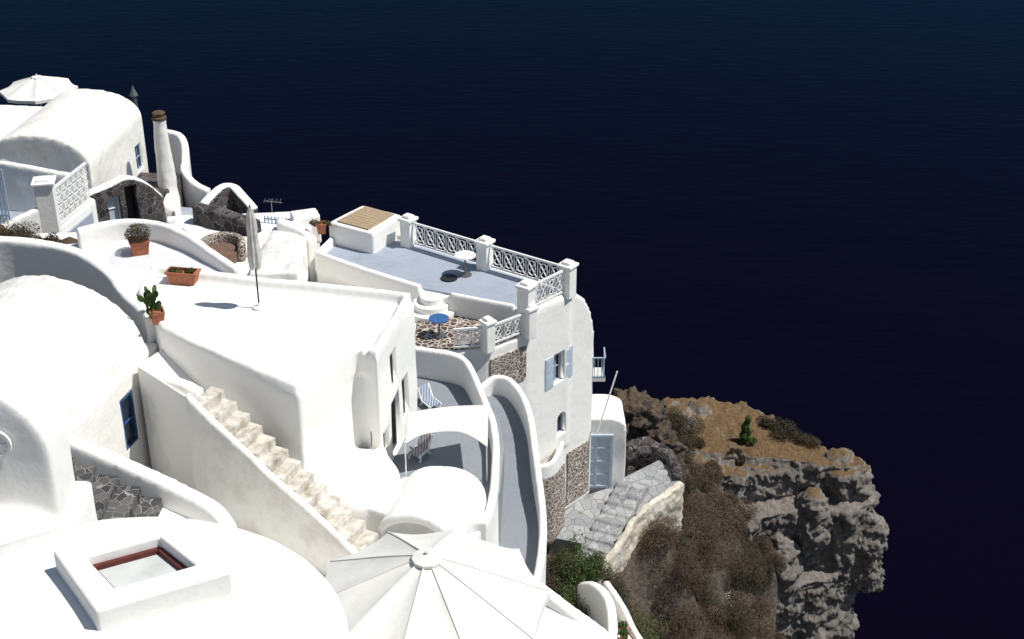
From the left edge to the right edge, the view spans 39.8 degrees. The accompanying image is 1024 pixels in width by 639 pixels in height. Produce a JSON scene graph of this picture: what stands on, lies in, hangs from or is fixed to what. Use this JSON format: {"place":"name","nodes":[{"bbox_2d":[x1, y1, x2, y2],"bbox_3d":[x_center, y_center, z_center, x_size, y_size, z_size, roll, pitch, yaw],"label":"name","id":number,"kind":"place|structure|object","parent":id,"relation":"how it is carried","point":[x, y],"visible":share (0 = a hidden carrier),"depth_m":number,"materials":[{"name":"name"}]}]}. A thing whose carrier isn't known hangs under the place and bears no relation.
{"place":"outdoors","nodes":[
{"label":"outdoors","id":0,"kind":"place"},
{"bbox_2d":[0,210,93,232],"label":"courtyard paving","id":1,"kind":"structure","parent":0,"point":[88,219],"depth_m":57.99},
{"bbox_2d":[0,169,10,222],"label":"blue fence","id":2,"kind":"object","parent":1,"relation":"on","point":[2,196],"visible":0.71,"depth_m":57.03,"materials":[{"name":"paint"}]},
{"bbox_2d":[0,161,88,213],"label":"parapet wall","id":3,"kind":"structure","parent":1,"relation":"on","point":[19,189],"depth_m":57.82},
{"bbox_2d":[2,162,97,233],"bbox_3d":[-19.396,-2.611,55.917,2.462,6.133,8.040,25,37,39],"label":"courtyard balustrade","id":4,"kind":"object","parent":1,"relation":"on","point":[45,215],"visible":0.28,"depth_m":55.75,"materials":[{"name":"white paint"}]},
{"bbox_2d":[67,240,221,295],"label":"terrace floor","id":5,"kind":"structure","parent":0,"point":[125,264],"depth_m":38.30,"materials":[{"name":"paint"}]},
{"bbox_2d":[123,223,151,256],"bbox_3d":[-10.159,-2.204,38.468,0.753,0.872,0.744,-22,35,-35],"label":"plant pot","id":6,"kind":"object","parent":5,"relation":"on","point":[138,242],"visible":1,"depth_m":38.35,"materials":[{"name":"ceramic"}]},
{"bbox_2d":[76,219,240,273],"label":"wall","id":7,"kind":"structure","parent":5,"relation":"on","point":[98,233],"depth_m":38.88,"materials":[{"name":"paint"}]},
{"bbox_2d":[181,207,192,215],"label":"paving","id":8,"kind":"structure","parent":0,"point":[186,211],"depth_m":63.41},
{"bbox_2d":[164,193,181,223],"bbox_3d":[-15.081,-4.031,62.327,1.107,2.606,2.740,-5,28,-9],"label":"plaster mound","id":9,"kind":"object","parent":8,"relation":"on","point":[172,205],"visible":0.2,"depth_m":62.08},
{"bbox_2d":[167,215,190,225],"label":"white steps","id":10,"kind":"structure","parent":8,"relation":"on","point":[172,220],"depth_m":61.37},
{"bbox_2d":[137,349,325,489],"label":"side lane","id":11,"kind":"structure","parent":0,"point":[171,418],"depth_m":34.13,"materials":[{"name":"paint"}]},
{"bbox_2d":[185,386,378,575],"bbox_3d":[-5.103,4.350,32.681,4.789,5.271,1.001,13,31,23],"label":"outdoor staircase","id":12,"kind":"structure","parent":11,"relation":"on","point":[249,476],"depth_m":32.30,"materials":[{"name":"beige paint"}]},
{"bbox_2d":[174,210,319,281],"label":"yard paving","id":13,"kind":"structure","parent":0,"point":[267,228],"depth_m":46.03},
{"bbox_2d":[200,232,246,263],"bbox_3d":[-8.954,-2.201,43.911,1.428,0.672,1.209,0,28,0],"label":"curved bench","id":14,"kind":"object","parent":13,"relation":"on","point":[231,246],"visible":0.73,"depth_m":43.92,"materials":[{"name":"stone"}]},
{"bbox_2d":[192,202,261,235],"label":"dark stone wall","id":15,"kind":"structure","parent":13,"relation":"on","point":[218,218],"depth_m":45.78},
{"bbox_2d":[182,208,321,282],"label":"wall","id":16,"kind":"structure","parent":13,"relation":"on","point":[299,219],"depth_m":45.78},
{"bbox_2d":[249,230,307,280],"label":"rough white roof","id":17,"kind":"structure","parent":13,"relation":"on","point":[283,255],"depth_m":43.20,"materials":[{"name":"paint"}]},
{"bbox_2d":[0,224,777,638],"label":"hillside","id":18,"kind":"structure","parent":0,"point":[646,598],"depth_m":47.13,"materials":[{"name":"soil"}]},
{"bbox_2d":[0,215,41,237],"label":"shrub","id":19,"kind":"object","parent":18,"relation":"on","point":[22,231],"visible":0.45,"depth_m":40.57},
{"bbox_2d":[0,74,77,106],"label":"parasol","id":20,"kind":"object","parent":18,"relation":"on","point":[37,89],"visible":0.96,"depth_m":68.06,"materials":[{"name":"fabric"}]},
{"bbox_2d":[26,232,62,242],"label":"shrub","id":21,"kind":"object","parent":18,"relation":"on","point":[56,238],"visible":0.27,"depth_m":40.05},
{"bbox_2d":[0,360,96,543],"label":"gable wall","id":22,"kind":"structure","parent":18,"relation":"on","point":[42,490],"depth_m":24.36,"materials":[{"name":"white paint"}]},
{"bbox_2d":[24,232,76,240],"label":"long white wall","id":23,"kind":"structure","parent":18,"relation":"on","point":[61,236],"depth_m":50.73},
{"bbox_2d":[0,236,155,342],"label":"curved wall","id":24,"kind":"structure","parent":18,"relation":"on","point":[21,256],"depth_m":37.69,"materials":[{"name":"paint"}]},
{"bbox_2d":[0,86,179,200],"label":"vaulted house","id":25,"kind":"structure","parent":18,"relation":"on","point":[100,133],"depth_m":61.30,"materials":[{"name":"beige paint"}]},
{"bbox_2d":[135,144,141,169],"bbox_3d":[-16.981,-7.340,64.074,0.105,1.200,0.700,4,28,8],"label":"window","id":26,"kind":"structure","parent":25,"relation":"in","point":[137,149],"depth_m":64.22,"materials":[{"name":"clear glass"}]},
{"bbox_2d":[0,275,203,473],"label":"barrel vault house","id":27,"kind":"structure","parent":18,"relation":"on","point":[80,353],"depth_m":33.40,"materials":[{"name":"paint"}]},
{"bbox_2d":[119,390,138,450],"bbox_3d":[-9.310,2.445,34.276,0.105,1.400,0.600,7,29,13],"label":"window","id":28,"kind":"structure","parent":27,"relation":"in","point":[126,404],"depth_m":34.36,"materials":[{"name":"blue glass"}]},
{"bbox_2d":[89,172,184,222],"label":"stone house","id":29,"kind":"structure","parent":18,"relation":"on","point":[141,195],"depth_m":60.12,"materials":[{"name":"grey paint"}]},
{"bbox_2d":[107,195,121,219],"bbox_3d":[-16.855,-4.456,59.929,0.600,1.700,0.095,-20,34,-33],"label":"door","id":30,"kind":"structure","parent":29,"relation":"in","point":[113,203],"depth_m":59.84,"materials":[{"name":"blue paint"}]},
{"bbox_2d":[124,185,136,218],"bbox_3d":[-16.319,-4.907,60.349,0.550,1.900,0.105,-20,34,-33],"label":"door","id":31,"kind":"structure","parent":29,"relation":"in","point":[129,196],"depth_m":60.39,"materials":[{"name":"black metal"}]},
{"bbox_2d":[68,431,236,527],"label":"parapet wall","id":32,"kind":"structure","parent":18,"relation":"on","point":[177,497],"depth_m":28.42,"materials":[{"name":"paint"}]},
{"bbox_2d":[0,517,348,638],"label":"rounded roof house","id":33,"kind":"structure","parent":18,"relation":"on","point":[150,578],"depth_m":18.97,"materials":[{"name":"white paint"}]},
{"bbox_2d":[167,129,210,207],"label":"curved wall","id":34,"kind":"structure","parent":18,"relation":"on","point":[194,191],"depth_m":64.70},
{"bbox_2d":[192,183,257,215],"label":"scalloped stone wall","id":35,"kind":"structure","parent":18,"relation":"on","point":[233,197],"depth_m":62.72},
{"bbox_2d":[138,264,416,532],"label":"terrace house","id":36,"kind":"structure","parent":18,"relation":"on","point":[321,378],"depth_m":34.32,"materials":[{"name":"white paint"}]},
{"bbox_2d":[137,284,164,325],"bbox_3d":[-8.774,-0.351,34.605,0.618,0.928,0.699,0,28,0],"label":"plant pot","id":37,"kind":"object","parent":36,"relation":"on","point":[155,311],"visible":1,"depth_m":34.54,"materials":[{"name":"ceramic"}]},
{"bbox_2d":[164,266,200,285],"bbox_3d":[-8.600,-1.187,37.027,0.864,0.490,0.389,5,28,9],"label":"plant pot","id":38,"kind":"object","parent":36,"relation":"on","point":[189,276],"visible":1,"depth_m":36.93,"materials":[{"name":"ceramic"}]},
{"bbox_2d":[246,204,265,310],"bbox_3d":[-6.400,-1.552,35.190,0.343,2.860,0.343,11,30,20],"label":"folded parasol","id":39,"kind":"object","parent":36,"relation":"on","point":[254,256],"visible":1,"depth_m":34.98,"materials":[{"name":"white fabric"}]},
{"bbox_2d":[391,398,396,450],"bbox_3d":[-3.096,2.655,35.851,0.105,1.650,0.750,6,29,12],"label":"door","id":40,"kind":"structure","parent":36,"relation":"in","point":[393,406],"depth_m":36.20,"materials":[{"name":"grey metal"}]},
{"bbox_2d":[402,379,404,412],"bbox_3d":[-2.879,2.002,36.493,0.080,1.200,0.500,6,29,12],"label":"window","id":41,"kind":"structure","parent":36,"relation":"in","point":[403,391],"depth_m":36.70,"materials":[{"name":"glass"}]},
{"bbox_2d":[415,346,499,545],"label":"courtyard wall","id":42,"kind":"structure","parent":18,"relation":"on","point":[445,366],"depth_m":38.22,"materials":[{"name":"paint"}]},
{"bbox_2d":[315,206,605,544],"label":"seafront house","id":43,"kind":"structure","parent":18,"relation":"on","point":[532,337],"depth_m":44.03,"materials":[{"name":"white paint"}]},
{"bbox_2d":[309,219,330,234],"bbox_3d":[-6.186,-3.015,45.618,0.746,0.492,0.324,-5,28,-9],"label":"plant pot","id":44,"kind":"object","parent":43,"relation":"on","point":[321,226],"visible":1,"depth_m":45.54,"materials":[{"name":"ceramic"}]},
{"bbox_2d":[429,313,448,338],"bbox_3d":[-2.150,0.220,41.739,0.600,0.600,0.600,0,28,0],"label":"round table","id":45,"kind":"object","parent":43,"relation":"on","point":[438,318],"visible":1,"depth_m":41.68,"materials":[{"name":"blue paint"}]},
{"bbox_2d":[454,250,475,277],"bbox_3d":[-1.450,-1.692,43.950,0.660,0.700,0.660,0,28,0],"label":"round table","id":46,"kind":"object","parent":43,"relation":"on","point":[464,255],"visible":1,"depth_m":43.87,"materials":[{"name":"white paint"}]},
{"bbox_2d":[554,353,560,380],"bbox_3d":[1.318,1.445,43.930,0.095,1.050,0.500,23,36,36],"label":"window","id":47,"kind":"structure","parent":43,"relation":"in","point":[557,358],"depth_m":44.05,"materials":[{"name":"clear glass"}]},
{"bbox_2d":[557,413,562,432],"bbox_3d":[1.458,3.288,45.044,0.085,0.750,0.420,23,36,36],"label":"arched window","id":48,"kind":"structure","parent":43,"relation":"in","point":[560,419],"depth_m":45.14,"materials":[{"name":"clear glass"}]},
{"bbox_2d":[597,371,617,431],"bbox_3d":[3.100,2.671,46.044,0.780,2.071,0.063,-17,33,-29],"label":"leaning pole","id":49,"kind":"object","parent":43,"relation":"attached to","point":[607,401],"visible":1,"depth_m":46.01,"materials":[{"name":"metal"}]},
{"bbox_2d":[481,375,546,584],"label":"ramp wall","id":50,"kind":"structure","parent":18,"relation":"on","point":[510,389],"depth_m":36.95,"materials":[{"name":"paint"}]},
{"bbox_2d":[546,573,574,605],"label":"shrub","id":51,"kind":"object","parent":18,"relation":"on","point":[551,585],"visible":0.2,"depth_m":44.23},
{"bbox_2d":[546,544,585,586],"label":"shrub","id":52,"kind":"object","parent":18,"relation":"on","point":[556,565],"visible":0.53,"depth_m":44.73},
{"bbox_2d":[539,581,608,632],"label":"parapet wall","id":53,"kind":"structure","parent":18,"relation":"on","point":[559,604],"depth_m":26.59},
{"bbox_2d":[554,563,602,618],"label":"shrub","id":54,"kind":"object","parent":18,"relation":"on","point":[571,597],"visible":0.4,"depth_m":43.83,"materials":[{"name":"green plant"}]},
{"bbox_2d":[551,529,606,583],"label":"shrub","id":55,"kind":"object","parent":18,"relation":"on","point":[585,559],"visible":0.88,"depth_m":44.72,"materials":[{"name":"green plant"}]},
{"bbox_2d":[577,581,617,638],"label":"curved wall","id":56,"kind":"structure","parent":18,"relation":"on","point":[598,601],"depth_m":42.60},
{"bbox_2d":[584,550,614,584],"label":"shrub","id":57,"kind":"object","parent":18,"relation":"on","point":[604,565],"visible":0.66,"depth_m":44.68,"materials":[{"name":"green plant"}]},
{"bbox_2d":[581,578,632,617],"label":"shrub","id":58,"kind":"object","parent":18,"relation":"on","point":[625,603],"visible":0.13,"depth_m":44.32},
{"bbox_2d":[589,394,625,493],"bbox_3d":[2.985,4.769,48.254,1.636,4.292,1.694,0,28,0],"label":"entrance porch","id":59,"kind":"object","parent":18,"relation":"on","point":[608,454],"visible":0.39,"depth_m":47.22,"materials":[{"name":"white paint"}]},
{"bbox_2d":[589,434,613,487],"bbox_3d":[2.820,4.738,47.323,1.080,2.100,0.080,0,28,0],"label":"door","id":60,"kind":"structure","parent":59,"relation":"in","point":[601,455],"depth_m":47.31,"materials":[{"name":"blue paint"}]},
{"bbox_2d":[597,565,645,635],"bbox_3d":[3.504,9.104,44.792,1.769,2.580,1.729,0,28,0],"label":"shrub","id":61,"kind":"object","parent":18,"relation":"on","point":[620,585],"visible":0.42,"depth_m":44.56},
{"bbox_2d":[603,581,642,638],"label":"garden wall","id":62,"kind":"structure","parent":18,"relation":"on","point":[622,613],"depth_m":42.44,"materials":[{"name":"beige paint"}]},
{"bbox_2d":[618,629,631,638],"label":"pot ledge","id":63,"kind":"object","parent":18,"relation":"on","point":[629,636],"visible":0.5,"depth_m":41.41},
{"bbox_2d":[619,628,628,638],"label":"plant pot","id":64,"kind":"object","parent":63,"relation":"on","point":[623,633],"visible":1,"depth_m":41.02,"materials":[{"name":"ceramic"}]},
{"bbox_2d":[625,421,638,442],"bbox_3d":[3.966,4.694,53.965,2.171,2.819,2.178,-19,33,-32],"label":"boulder","id":65,"kind":"object","parent":18,"relation":"on","point":[630,431],"visible":0.07,"depth_m":53.45,"materials":[{"name":"stone"}]},
{"bbox_2d":[611,385,666,438],"bbox_3d":[4.562,4.077,54.361,2.676,2.981,2.082,16,32,27],"label":"boulder","id":66,"kind":"object","parent":18,"relation":"on","point":[641,411],"visible":0.33,"depth_m":53.42,"materials":[{"name":"stone"}]},
{"bbox_2d":[596,481,683,585],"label":"retaining wall","id":67,"kind":"structure","parent":18,"relation":"on","point":[667,501],"depth_m":46.72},
{"bbox_2d":[630,608,668,638],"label":"shrub","id":68,"kind":"object","parent":18,"relation":"on","point":[646,628],"visible":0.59,"depth_m":43.37,"materials":[{"name":"green plant"}]},
{"bbox_2d":[624,437,682,481],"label":"rubble wall","id":69,"kind":"structure","parent":18,"relation":"on","point":[642,452],"depth_m":49.16,"materials":[{"name":"stone"}]},
{"bbox_2d":[636,420,688,472],"bbox_3d":[5.489,5.174,54.039,2.589,2.870,2.071,0,28,0],"label":"boulder","id":70,"kind":"object","parent":18,"relation":"on","point":[663,434],"visible":0.34,"depth_m":53.53,"materials":[{"name":"stone"}]},
{"bbox_2d":[653,590,689,638],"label":"shrub","id":71,"kind":"object","parent":18,"relation":"on","point":[672,633],"visible":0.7,"depth_m":47.02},
{"bbox_2d":[641,514,709,589],"bbox_3d":[5.401,7.910,46.933,2.314,2.942,2.207,0,28,0],"label":"shrub","id":72,"kind":"object","parent":18,"relation":"on","point":[683,567],"visible":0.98,"depth_m":46.65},
{"bbox_2d":[615,521,747,638],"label":"slope grass","id":73,"kind":"structure","parent":18,"relation":"on","point":[679,596],"depth_m":47.36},
{"bbox_2d":[664,407,705,469],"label":"shrub","id":74,"kind":"object","parent":18,"relation":"on","point":[680,427],"visible":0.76,"depth_m":54.35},
{"bbox_2d":[667,522,703,593],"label":"shrub","id":75,"kind":"object","parent":18,"relation":"on","point":[683,541],"visible":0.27,"depth_m":47.86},
{"bbox_2d":[673,451,700,505],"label":"shrub","id":76,"kind":"object","parent":18,"relation":"on","point":[687,484],"visible":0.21,"depth_m":53.68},
{"bbox_2d":[681,518,701,538],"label":"shrub","id":77,"kind":"object","parent":18,"relation":"on","point":[688,527],"visible":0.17,"depth_m":49.78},
{"bbox_2d":[682,467,717,520],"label":"shrub","id":78,"kind":"object","parent":18,"relation":"on","point":[692,497],"visible":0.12,"depth_m":53.28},
{"bbox_2d":[671,598,734,638],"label":"shrub","id":79,"kind":"object","parent":18,"relation":"on","point":[697,620],"visible":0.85,"depth_m":47.78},
{"bbox_2d":[681,544,727,625],"bbox_3d":[6.257,9.253,48.684,2.504,3.198,2.131,0,28,0],"label":"shrub","id":80,"kind":"object","parent":18,"relation":"on","point":[696,590],"visible":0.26,"depth_m":48.59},
{"bbox_2d":[680,508,729,588],"bbox_3d":[6.609,8.000,49.875,2.064,2.207,2.718,0,28,0],"label":"shrub","id":81,"kind":"object","parent":18,"relation":"on","point":[709,545],"visible":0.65,"depth_m":49.40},
{"bbox_2d":[687,459,730,518],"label":"shrub","id":82,"kind":"object","parent":18,"relation":"on","point":[697,469],"visible":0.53,"depth_m":55.80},
{"bbox_2d":[683,491,738,548],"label":"shrub","id":83,"kind":"object","parent":18,"relation":"on","point":[713,513],"visible":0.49,"depth_m":52.47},
{"bbox_2d":[692,484,749,545],"bbox_3d":[8.053,8.126,54.807,2.743,3.024,2.732,0,28,0],"label":"shrub","id":84,"kind":"object","parent":18,"relation":"on","point":[729,522],"visible":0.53,"depth_m":54.76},
{"bbox_2d":[690,515,752,591],"bbox_3d":[7.332,8.677,51.527,2.798,3.189,2.281,0,28,0],"label":"shrub","id":85,"kind":"object","parent":18,"relation":"on","point":[740,568],"visible":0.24,"depth_m":51.09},
{"bbox_2d":[695,579,757,638],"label":"shrub","id":86,"kind":"object","parent":18,"relation":"on","point":[729,615],"visible":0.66,"depth_m":48.99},
{"bbox_2d":[724,490,757,549],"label":"shrub","id":87,"kind":"object","parent":18,"relation":"on","point":[750,513],"visible":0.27,"depth_m":56.77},
{"bbox_2d":[714,500,772,581],"bbox_3d":[9.096,8.855,56.040,2.650,3.296,2.563,0,28,0],"label":"shrub","id":88,"kind":"object","parent":18,"relation":"on","point":[736,508],"visible":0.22,"depth_m":56.05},
{"bbox_2d":[718,532,775,599],"bbox_3d":[8.738,9.203,53.958,2.669,2.483,2.967,0,28,0],"label":"shrub","id":89,"kind":"object","parent":18,"relation":"on","point":[756,570],"visible":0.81,"depth_m":53.63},
{"bbox_2d":[723,586,772,636],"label":"shrub","id":90,"kind":"object","parent":18,"relation":"on","point":[732,597],"visible":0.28,"depth_m":50.99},
{"bbox_2d":[727,593,772,638],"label":"shrub","id":91,"kind":"object","parent":18,"relation":"on","point":[760,625],"visible":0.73,"depth_m":49.77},
{"bbox_2d":[740,535,772,555],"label":"shrub","id":92,"kind":"object","parent":18,"relation":"on","point":[761,541],"visible":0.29,"depth_m":56.81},
{"bbox_2d":[750,597,772,635],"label":"shrub","id":93,"kind":"object","parent":18,"relation":"on","point":[764,609],"visible":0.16,"depth_m":56.52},
{"bbox_2d":[744,540,788,588],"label":"shrub","id":94,"kind":"object","parent":18,"relation":"on","point":[779,560],"visible":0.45,"depth_m":56.26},
{"bbox_2d":[759,627,785,638],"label":"shrub","id":95,"kind":"object","parent":18,"relation":"on","point":[782,636],"visible":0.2,"depth_m":53.57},
{"bbox_2d":[393,377,503,541],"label":"courtyard paving","id":96,"kind":"structure","parent":0,"point":[465,452],"depth_m":36.29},
{"bbox_2d":[407,433,432,462],"bbox_3d":[-2.331,3.229,35.958,0.390,0.553,0.678,15,32,26],"label":"deck chair","id":97,"kind":"object","parent":96,"relation":"on","point":[421,448],"visible":0.94,"depth_m":36.00,"materials":[{"name":"fabric"}]},
{"bbox_2d":[417,383,441,408],"bbox_3d":[-2.222,2.103,38.076,0.392,0.553,0.678,-18,33,-30],"label":"deck chair","id":98,"kind":"object","parent":96,"relation":"on","point":[428,399],"visible":0.89,"depth_m":38.11,"materials":[{"name":"fabric"}]},
{"bbox_2d":[377,466,486,540],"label":"vault roof","id":99,"kind":"structure","parent":96,"relation":"on","point":[432,499],"depth_m":32.92,"materials":[{"name":"paint"}]},
{"bbox_2d":[404,405,487,480],"bbox_3d":[-1.608,3.032,35.361,2.025,1.444,1.804,0,28,0],"label":"shade canopy","id":100,"kind":"object","parent":96,"relation":"on","point":[471,420],"visible":0.98,"depth_m":35.08,"materials":[{"name":"fabric"}]},
{"bbox_2d":[0,0,1023,638],"bbox_3d":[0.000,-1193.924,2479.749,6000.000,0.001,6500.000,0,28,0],"label":"sea","id":101,"kind":"structure","parent":0,"point":[804,216],"depth_m":292.12,"materials":[{"name":"liquid"}]},
{"bbox_2d":[488,395,538,574],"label":"ramp path","id":102,"kind":"structure","parent":0,"point":[519,525],"depth_m":36.46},
{"bbox_2d":[536,606,614,638],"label":"terrace paving","id":103,"kind":"structure","parent":0,"point":[553,624],"depth_m":26.25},
{"bbox_2d":[325,527,549,638],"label":"parasol","id":104,"kind":"object","parent":103,"relation":"on","point":[457,583],"visible":0.98,"depth_m":23.28,"materials":[{"name":"fabric"}]},
{"bbox_2d":[548,460,676,556],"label":"stone path","id":105,"kind":"structure","parent":0,"point":[582,514],"depth_m":47.21,"materials":[{"name":"stone"}]},
{"bbox_2d":[576,478,648,561],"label":"path steps","id":106,"kind":"structure","parent":105,"relation":"on","point":[625,499],"depth_m":46.75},
{"bbox_2d":[660,396,888,638],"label":"cliff","id":107,"kind":"structure","parent":0,"point":[819,522],"depth_m":58.37,"materials":[{"name":"stone"}]},
{"bbox_2d":[688,436,705,448],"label":"shrub","id":108,"kind":"object","parent":107,"relation":"on","point":[698,441],"visible":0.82,"depth_m":57.99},
{"bbox_2d":[705,459,724,481],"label":"shrub","id":109,"kind":"object","parent":107,"relation":"on","point":[713,465],"visible":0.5,"depth_m":57.00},
{"bbox_2d":[729,448,745,464],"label":"shrub","id":110,"kind":"object","parent":107,"relation":"on","point":[741,460],"visible":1,"depth_m":57.74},
{"bbox_2d":[733,415,756,444],"bbox_3d":[9.696,4.610,58.633,1.019,1.531,0.558,0,28,0],"label":"tree","id":111,"kind":"object","parent":107,"relation":"on","point":[745,433],"visible":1,"depth_m":58.56,"materials":[{"name":"green plant"}]},
{"bbox_2d":[694,415,812,469],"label":"dry grass","id":112,"kind":"structure","parent":107,"relation":"on","point":[751,444],"depth_m":58.84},
{"bbox_2d":[757,415,781,431],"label":"shrub","id":113,"kind":"object","parent":107,"relation":"on","point":[768,422],"visible":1,"depth_m":59.98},
{"bbox_2d":[768,416,803,441],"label":"shrub","id":114,"kind":"object","parent":107,"relation":"on","point":[784,432],"visible":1,"depth_m":59.70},
{"bbox_2d":[791,428,821,449],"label":"shrub","id":115,"kind":"object","parent":107,"relation":"on","point":[811,440],"visible":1,"depth_m":59.21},
{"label":"lower lane","id":116,"kind":"structure","parent":0,"visible":0},
{"bbox_2d":[159,508,188,518],"bbox_3d":[-6.200,5.614,28.581,2.000,3.250,2.000,0,28,0],"label":"stair landing","id":117,"kind":"object","parent":116,"relation":"on","point":[164,512],"visible":0.09,"depth_m":28.53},
{"bbox_2d":[71,456,162,519],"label":"stone staircase","id":118,"kind":"structure","parent":117,"relation":"on","point":[113,498],"depth_m":28.16,"materials":[{"name":"stone"}]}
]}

